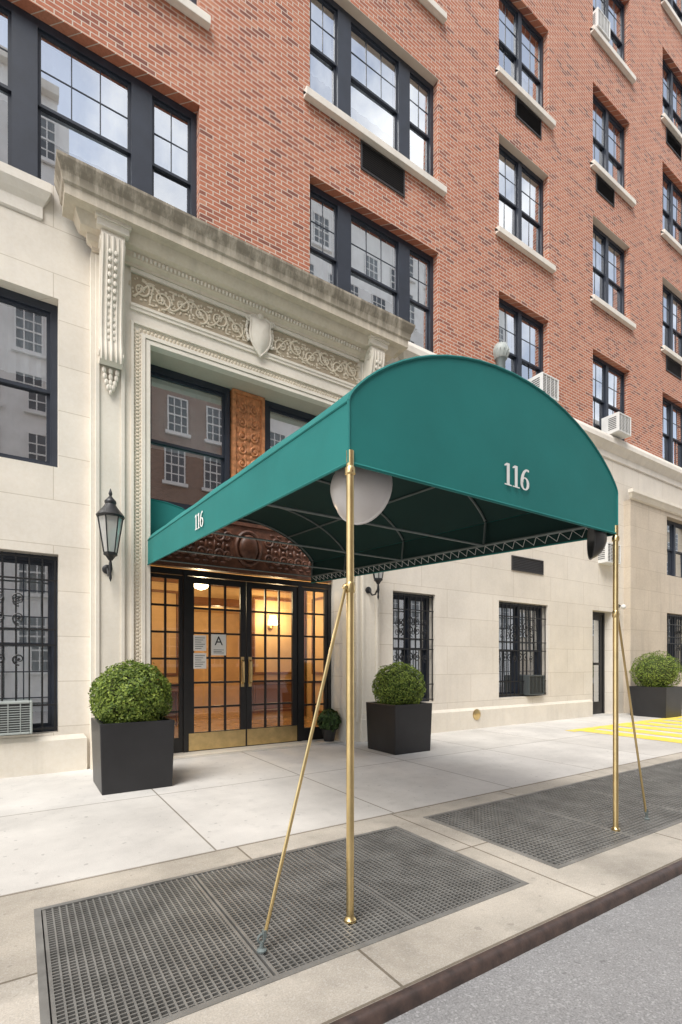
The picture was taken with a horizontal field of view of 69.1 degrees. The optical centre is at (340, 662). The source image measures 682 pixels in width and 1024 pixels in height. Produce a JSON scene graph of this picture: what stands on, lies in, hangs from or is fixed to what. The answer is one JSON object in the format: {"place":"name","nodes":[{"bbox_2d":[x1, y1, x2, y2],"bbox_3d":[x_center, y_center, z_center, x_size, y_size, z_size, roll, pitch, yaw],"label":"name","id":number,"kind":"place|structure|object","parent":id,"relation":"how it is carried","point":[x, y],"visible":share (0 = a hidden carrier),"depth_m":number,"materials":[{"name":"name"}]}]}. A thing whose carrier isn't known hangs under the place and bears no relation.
{"place":"outdoors","nodes":[
{"label":"outdoors","id":0,"kind":"place"},
{"bbox_2d":[171,683,177,724],"bbox_3d":[-3.441,0.815,9.522,0.760,0.829,0.360,0,0,-33],"label":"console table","id":1,"kind":"object","parent":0,"point":[174,689],"visible":0.17,"depth_m":9.78,"materials":[{"name":"brown wood"}]},
{"bbox_2d":[43,823,589,1023],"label":"ground","id":2,"kind":"structure","parent":0,"point":[45,953],"depth_m":2.31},
{"bbox_2d":[329,859,681,1023],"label":"kerb","id":3,"kind":"structure","parent":2,"relation":"on","point":[397,1004],"depth_m":2.13,"materials":[{"name":"concrete"}]},
{"bbox_2d":[0,0,681,777],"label":"apartment building","id":4,"kind":"structure","parent":0,"point":[236,236],"depth_m":7.75,"materials":[{"name":"red brick"}]},
{"bbox_2d":[0,699,32,735],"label":"air conditioner","id":5,"kind":"object","parent":4,"relation":"attached to","point":[16,717],"visible":0.95,"depth_m":5.40,"materials":[{"name":"white metal"}]},
{"bbox_2d":[0,551,57,731],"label":"window","id":6,"kind":"structure","parent":4,"relation":"in","point":[28,582],"depth_m":5.75,"materials":[{"name":"clear glass"}]},
{"bbox_2d":[0,287,57,466],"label":"window","id":7,"kind":"structure","parent":4,"relation":"in","point":[28,325],"depth_m":5.73,"materials":[{"name":"clear glass"}]},
{"bbox_2d":[0,0,196,216],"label":"window","id":8,"kind":"structure","parent":4,"relation":"in","point":[56,92],"depth_m":6.00,"materials":[{"name":"clear glass"}]},
{"bbox_2d":[96,489,124,581],"bbox_3d":[-2.662,-1.460,5.696,0.308,1.060,0.422,0,0,-33],"label":"wall lantern","id":9,"kind":"object","parent":4,"relation":"attached to","point":[110,516],"depth_m":5.59,"materials":[{"name":"black metal"}]},
{"bbox_2d":[165,0,210,30],"bbox_3d":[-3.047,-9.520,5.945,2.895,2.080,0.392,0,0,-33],"label":"window sill","id":10,"kind":"structure","parent":4,"relation":"in","point":[189,8],"depth_m":6.47,"materials":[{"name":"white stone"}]},
{"bbox_2d":[150,364,229,509],"bbox_3d":[-2.139,-3.020,6.875,1.180,1.860,0.162,0,0,-33],"label":"window","id":11,"kind":"structure","parent":4,"relation":"in","point":[190,416],"depth_m":6.86,"materials":[{"name":"clear glass"}]},
{"bbox_2d":[193,635,205,650],"bbox_3d":[-1.977,-0.280,6.937,0.180,0.220,0.005,0,0,-33],"label":"paper notice","id":12,"kind":"object","parent":4,"relation":"attached to","point":[199,642],"visible":1,"depth_m":6.93,"materials":[{"name":"white paper"}]},
{"bbox_2d":[193,653,205,668],"bbox_3d":[-1.977,-0.030,6.937,0.180,0.220,0.005,0,0,-33],"label":"paper notice","id":13,"kind":"object","parent":4,"relation":"attached to","point":[199,660],"visible":1,"depth_m":6.93,"materials":[{"name":"white paper"}]},
{"bbox_2d":[194,570,207,589],"bbox_3d":[-2.394,-1.525,8.461,0.360,0.550,0.355,0,0,-33],"label":"ceiling lamp","id":14,"kind":"object","parent":4,"relation":"hanging from","point":[200,586],"visible":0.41,"depth_m":8.37,"materials":[{"name":"white glass"}]},
{"bbox_2d":[188,576,245,751],"bbox_3d":[-1.754,0.015,7.072,0.852,2.430,0.118,0,0,-33],"label":"door","id":15,"kind":"structure","parent":4,"relation":"in","point":[218,739],"depth_m":7.07,"materials":[{"name":"black metal"}]},
{"bbox_2d":[211,634,225,654],"bbox_3d":[-1.751,-0.260,7.084,0.220,0.300,0.005,0,0,-33],"label":"paper notice","id":16,"kind":"object","parent":4,"relation":"attached to","point":[218,644],"visible":1,"depth_m":7.08,"materials":[{"name":"white paper"}]},
{"bbox_2d":[246,582,296,745],"bbox_3d":[-1.034,0.015,7.539,0.852,2.430,0.118,0,0,-33],"label":"door","id":17,"kind":"structure","parent":4,"relation":"in","point":[284,733],"depth_m":7.51,"materials":[{"name":"black metal"}]},
{"bbox_2d":[268,615,277,629],"bbox_3d":[-1.522,-0.895,11.010,0.220,0.310,0.265,0,0,-33],"label":"wall sconce","id":18,"kind":"object","parent":4,"relation":"attached to","point":[272,620],"depth_m":10.93,"materials":[{"name":"white glass"}]},
{"bbox_2d":[265,400,316,451],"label":"window","id":19,"kind":"structure","parent":4,"relation":"in","point":[281,421],"depth_m":7.60,"materials":[{"name":"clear glass"}]},
{"bbox_2d":[310,183,432,351],"bbox_3d":[0.551,-6.445,8.373,2.665,1.950,0.115,0,0,-33],"label":"window","id":20,"kind":"structure","parent":4,"relation":"in","point":[349,251],"depth_m":8.35,"materials":[{"name":"clear glass"}]},
{"bbox_2d":[365,572,383,598],"bbox_3d":[0.550,-1.520,7.782,0.308,1.060,0.422,0,0,-33],"label":"wall lantern","id":21,"kind":"object","parent":4,"relation":"attached to","point":[378,578],"depth_m":7.71,"materials":[{"name":"black metal"}]},
{"bbox_2d":[303,0,446,196],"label":"window","id":22,"kind":"structure","parent":4,"relation":"in","point":[356,80],"depth_m":8.31,"materials":[{"name":"clear glass"}]},
{"bbox_2d":[147,354,649,953],"bbox_3d":[-0.206,-0.423,4.981,3.364,3.347,4.667,0,0,-33],"label":"entrance canopy","id":23,"kind":"object","parent":4,"relation":"attached to","point":[475,458],"visible":0.98,"depth_m":3.19,"materials":[{"name":"green fabric"}]},
{"bbox_2d":[330,466,391,524],"bbox_3d":[0.069,-1.022,2.762,0.384,0.447,0.208,0,-4,35],"label":"dish lamp","id":24,"kind":"object","parent":23,"relation":"attached to","point":[372,491],"visible":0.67,"depth_m":2.70,"materials":[{"name":"white ceramic"}]},
{"bbox_2d":[587,528,606,559],"bbox_3d":[1.935,-0.962,3.720,0.108,0.365,0.301,0,0,17],"label":"dish lamp","id":25,"kind":"object","parent":23,"relation":"attached to","point":[596,541],"visible":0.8,"depth_m":3.65,"materials":[{"name":"black metal"}]},
{"bbox_2d":[393,592,432,701],"bbox_3d":[1.193,-0.265,8.793,0.980,1.930,0.294,0,0,-33],"label":"window","id":26,"kind":"structure","parent":4,"relation":"in","point":[411,639],"depth_m":8.79,"materials":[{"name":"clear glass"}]},
{"bbox_2d":[418,0,446,24],"bbox_3d":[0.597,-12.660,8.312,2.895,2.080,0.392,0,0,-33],"label":"window sill","id":27,"kind":"structure","parent":4,"relation":"in","point":[430,5],"depth_m":8.82,"materials":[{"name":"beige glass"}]},
{"bbox_2d":[473,709,480,719],"bbox_3d":[2.591,0.980,9.413,0.210,0.208,0.030,0,0,-33],"label":"wall cover plate","id":28,"kind":"object","parent":4,"relation":"attached to","point":[476,714],"depth_m":9.40,"materials":[{"name":"gold metal"}]},
{"bbox_2d":[493,341,509,367],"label":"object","id":29,"kind":"object","parent":4,"relation":"on","point":[501,350],"visible":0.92,"depth_m":9.69,"materials":[{"name":"grey stone"}]},
{"bbox_2d":[499,298,542,379],"bbox_3d":[3.727,-6.445,10.436,1.620,1.950,0.115,0,0,-33],"label":"window","id":30,"kind":"structure","parent":4,"relation":"in","point":[523,334],"depth_m":10.41,"materials":[{"name":"clear glass"}]},
{"bbox_2d":[499,602,545,696],"bbox_3d":[3.718,-0.275,10.433,1.600,1.950,0.294,0,0,-33],"label":"window","id":31,"kind":"structure","parent":4,"relation":"in","point":[520,625],"depth_m":10.39,"materials":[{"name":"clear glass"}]},
{"bbox_2d":[495,143,555,273],"bbox_3d":[3.773,-9.520,10.375,1.850,2.080,0.392,0,0,-33],"label":"window","id":32,"kind":"structure","parent":4,"relation":"in","point":[520,189],"depth_m":10.39,"materials":[{"name":"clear glass"}]},
{"bbox_2d":[495,0,555,129],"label":"window","id":33,"kind":"structure","parent":4,"relation":"in","point":[520,68],"depth_m":10.39,"materials":[{"name":"clear glass"}]},
{"bbox_2d":[519,675,543,694],"bbox_3d":[4.003,0.463,10.544,0.522,0.414,0.391,0,0,-33],"label":"air conditioner","id":34,"kind":"object","parent":4,"relation":"attached to","point":[533,684],"visible":0.77,"depth_m":10.37,"materials":[{"name":"metal"}]},
{"bbox_2d":[528,372,558,401],"bbox_3d":[4.224,-5.720,10.419,0.568,0.450,0.425,0,0,-33],"label":"air conditioner","id":35,"kind":"object","parent":4,"relation":"attached to","point":[547,383],"visible":0.52,"depth_m":10.24,"materials":[{"name":"white metal"}]},
{"bbox_2d":[593,612,604,713],"bbox_3d":[6.170,0.000,12.091,0.880,2.500,0.100,0,0,-33],"label":"door","id":36,"kind":"structure","parent":4,"relation":"in","point":[598,617],"depth_m":12.23,"materials":[{"name":"glass"}]},
{"bbox_2d":[593,7,609,41],"bbox_3d":[6.116,-15.126,11.877,0.545,0.432,0.408,0,0,-33],"label":"air conditioner","id":37,"kind":"object","parent":4,"relation":"attached to","point":[601,21],"visible":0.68,"depth_m":11.67,"materials":[{"name":"white metal"}]},
{"bbox_2d":[593,355,623,440],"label":"window","id":38,"kind":"structure","parent":4,"relation":"in","point":[608,381],"depth_m":12.22,"materials":[{"name":"clear glass"}]},
{"bbox_2d":[598,542,620,565],"bbox_3d":[6.371,-2.604,11.942,0.590,0.468,0.442,0,0,-33],"label":"air conditioner","id":39,"kind":"object","parent":4,"relation":"attached to","point":[605,556],"visible":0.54,"depth_m":11.71,"materials":[{"name":"white metal"}]},
{"bbox_2d":[590,224,635,330],"bbox_3d":[6.587,-9.520,12.202,1.900,2.080,0.392,0,0,-33],"label":"window","id":40,"kind":"structure","parent":4,"relation":"in","point":[608,258],"depth_m":12.22,"materials":[{"name":"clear glass"}]},
{"bbox_2d":[590,94,635,207],"bbox_3d":[6.587,-12.660,12.202,1.900,2.080,0.392,0,0,-33],"label":"window","id":41,"kind":"structure","parent":4,"relation":"in","point":[608,134],"depth_m":12.22,"materials":[{"name":"clear glass"}]},
{"bbox_2d":[590,0,635,84],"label":"window","id":42,"kind":"structure","parent":4,"relation":"in","point":[613,10],"depth_m":12.43,"materials":[{"name":"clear glass"}]},
{"bbox_2d":[601,412,630,439],"bbox_3d":[6.682,-5.720,12.015,0.567,0.450,0.425,0,0,-33],"label":"air conditioner","id":43,"kind":"object","parent":4,"relation":"attached to","point":[617,424],"visible":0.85,"depth_m":11.87,"materials":[{"name":"white metal"}]},
{"bbox_2d":[661,284,681,364],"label":"window","id":44,"kind":"structure","parent":4,"relation":"in","point":[672,304],"depth_m":14.06,"materials":[{"name":"clear glass"}]},
{"bbox_2d":[661,172,681,254],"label":"window","id":45,"kind":"structure","parent":4,"relation":"in","point":[671,232],"depth_m":14.05,"materials":[{"name":"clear glass"}]},
{"bbox_2d":[661,59,681,144],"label":"window","id":46,"kind":"structure","parent":4,"relation":"in","point":[671,116],"depth_m":14.05,"materials":[{"name":"clear glass"}]},
{"bbox_2d":[661,0,681,34],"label":"window","id":47,"kind":"structure","parent":4,"relation":"in","point":[673,8],"depth_m":13.89,"materials":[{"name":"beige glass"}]},
{"bbox_2d":[663,397,681,467],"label":"window","id":48,"kind":"structure","parent":4,"relation":"in","point":[672,413],"depth_m":14.07,"materials":[{"name":"clear glass"}]},
{"bbox_2d":[667,614,681,670],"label":"window","id":49,"kind":"structure","parent":4,"relation":"in","point":[674,622],"depth_m":13.80,"materials":[{"name":"black glass"}]},
{"bbox_2d":[667,520,681,577],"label":"window","id":50,"kind":"structure","parent":4,"relation":"in","point":[674,530],"depth_m":13.89,"materials":[{"name":"clear glass"}]},
{"bbox_2d":[0,713,681,895],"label":"pavement","id":51,"kind":"structure","parent":0,"point":[60,827],"depth_m":4.78,"materials":[{"name":"concrete"}]},
{"bbox_2d":[91,716,174,794],"bbox_3d":[-2.159,0.912,5.114,0.690,0.675,0.690,0,0,-33],"label":"planter box","id":52,"kind":"object","parent":51,"relation":"on","point":[131,756],"visible":0.79,"depth_m":4.83,"materials":[{"name":"metal"}]},
{"bbox_2d":[88,659,173,723],"bbox_3d":[-2.159,0.346,5.113,0.807,0.791,0.826,0,0,-33],"label":"boxwood shrub","id":53,"kind":"object","parent":52,"relation":"in","point":[135,691],"visible":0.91,"depth_m":4.87,"materials":[{"name":"green plant"}]},
{"bbox_2d":[316,708,340,741],"bbox_3d":[-0.193,0.972,7.813,0.410,0.517,0.412,0,0,-33],"label":"potted plant","id":54,"kind":"object","parent":51,"relation":"on","point":[327,719],"visible":1,"depth_m":7.72,"materials":[{"name":"green plant"}]},
{"bbox_2d":[366,701,431,754],"bbox_3d":[0.832,0.910,7.146,0.680,0.680,0.680,0,0,-33],"label":"planter box","id":55,"kind":"object","parent":51,"relation":"on","point":[398,729],"visible":0.84,"depth_m":6.89,"materials":[{"name":"metal"}]},
{"bbox_2d":[371,661,425,704],"bbox_3d":[0.834,0.345,7.149,0.804,0.764,0.812,0,0,-33],"label":"boxwood shrub","id":56,"kind":"object","parent":55,"relation":"in","point":[400,684],"visible":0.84,"depth_m":6.91,"materials":[{"name":"green plant"}]},
{"bbox_2d":[565,716,681,742],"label":"painted marking","id":57,"kind":"object","parent":51,"relation":"on","point":[593,730],"visible":0.9,"depth_m":9.28,"materials":[{"name":"yellow paint"}]},
{"bbox_2d":[629,685,681,717],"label":"planter box","id":58,"kind":"object","parent":51,"relation":"on","point":[660,702],"visible":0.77,"depth_m":11.41,"materials":[{"name":"metal"}]},
{"bbox_2d":[629,650,681,686],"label":"boxwood shrub","id":59,"kind":"object","parent":58,"relation":"in","point":[657,670],"visible":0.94,"depth_m":11.42,"materials":[{"name":"green plant"}]},
{"bbox_2d":[0,752,681,1023],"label":"kerbside paving","id":60,"kind":"structure","parent":0,"point":[330,991],"depth_m":2.47,"materials":[{"name":"concrete"}]},
{"bbox_2d":[384,874,681,1023],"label":"road","id":61,"kind":"structure","parent":0,"point":[621,964],"depth_m":2.03,"materials":[{"name":"grey asphalt"}]},
{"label":"grate pit","id":62,"kind":"structure","parent":0,"visible":0},
{"bbox_2d":[34,826,528,1023],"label":"pavement grate","id":63,"kind":"object","parent":62,"relation":"on","point":[165,951],"visible":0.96,"depth_m":2.39,"materials":[{"name":"grey metal"}]},
{"bbox_2d":[423,758,681,868],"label":"pavement grate","id":64,"kind":"object","parent":62,"relation":"on","point":[581,812],"visible":0.94,"depth_m":4.03,"materials":[{"name":"grey metal"}]}
]}

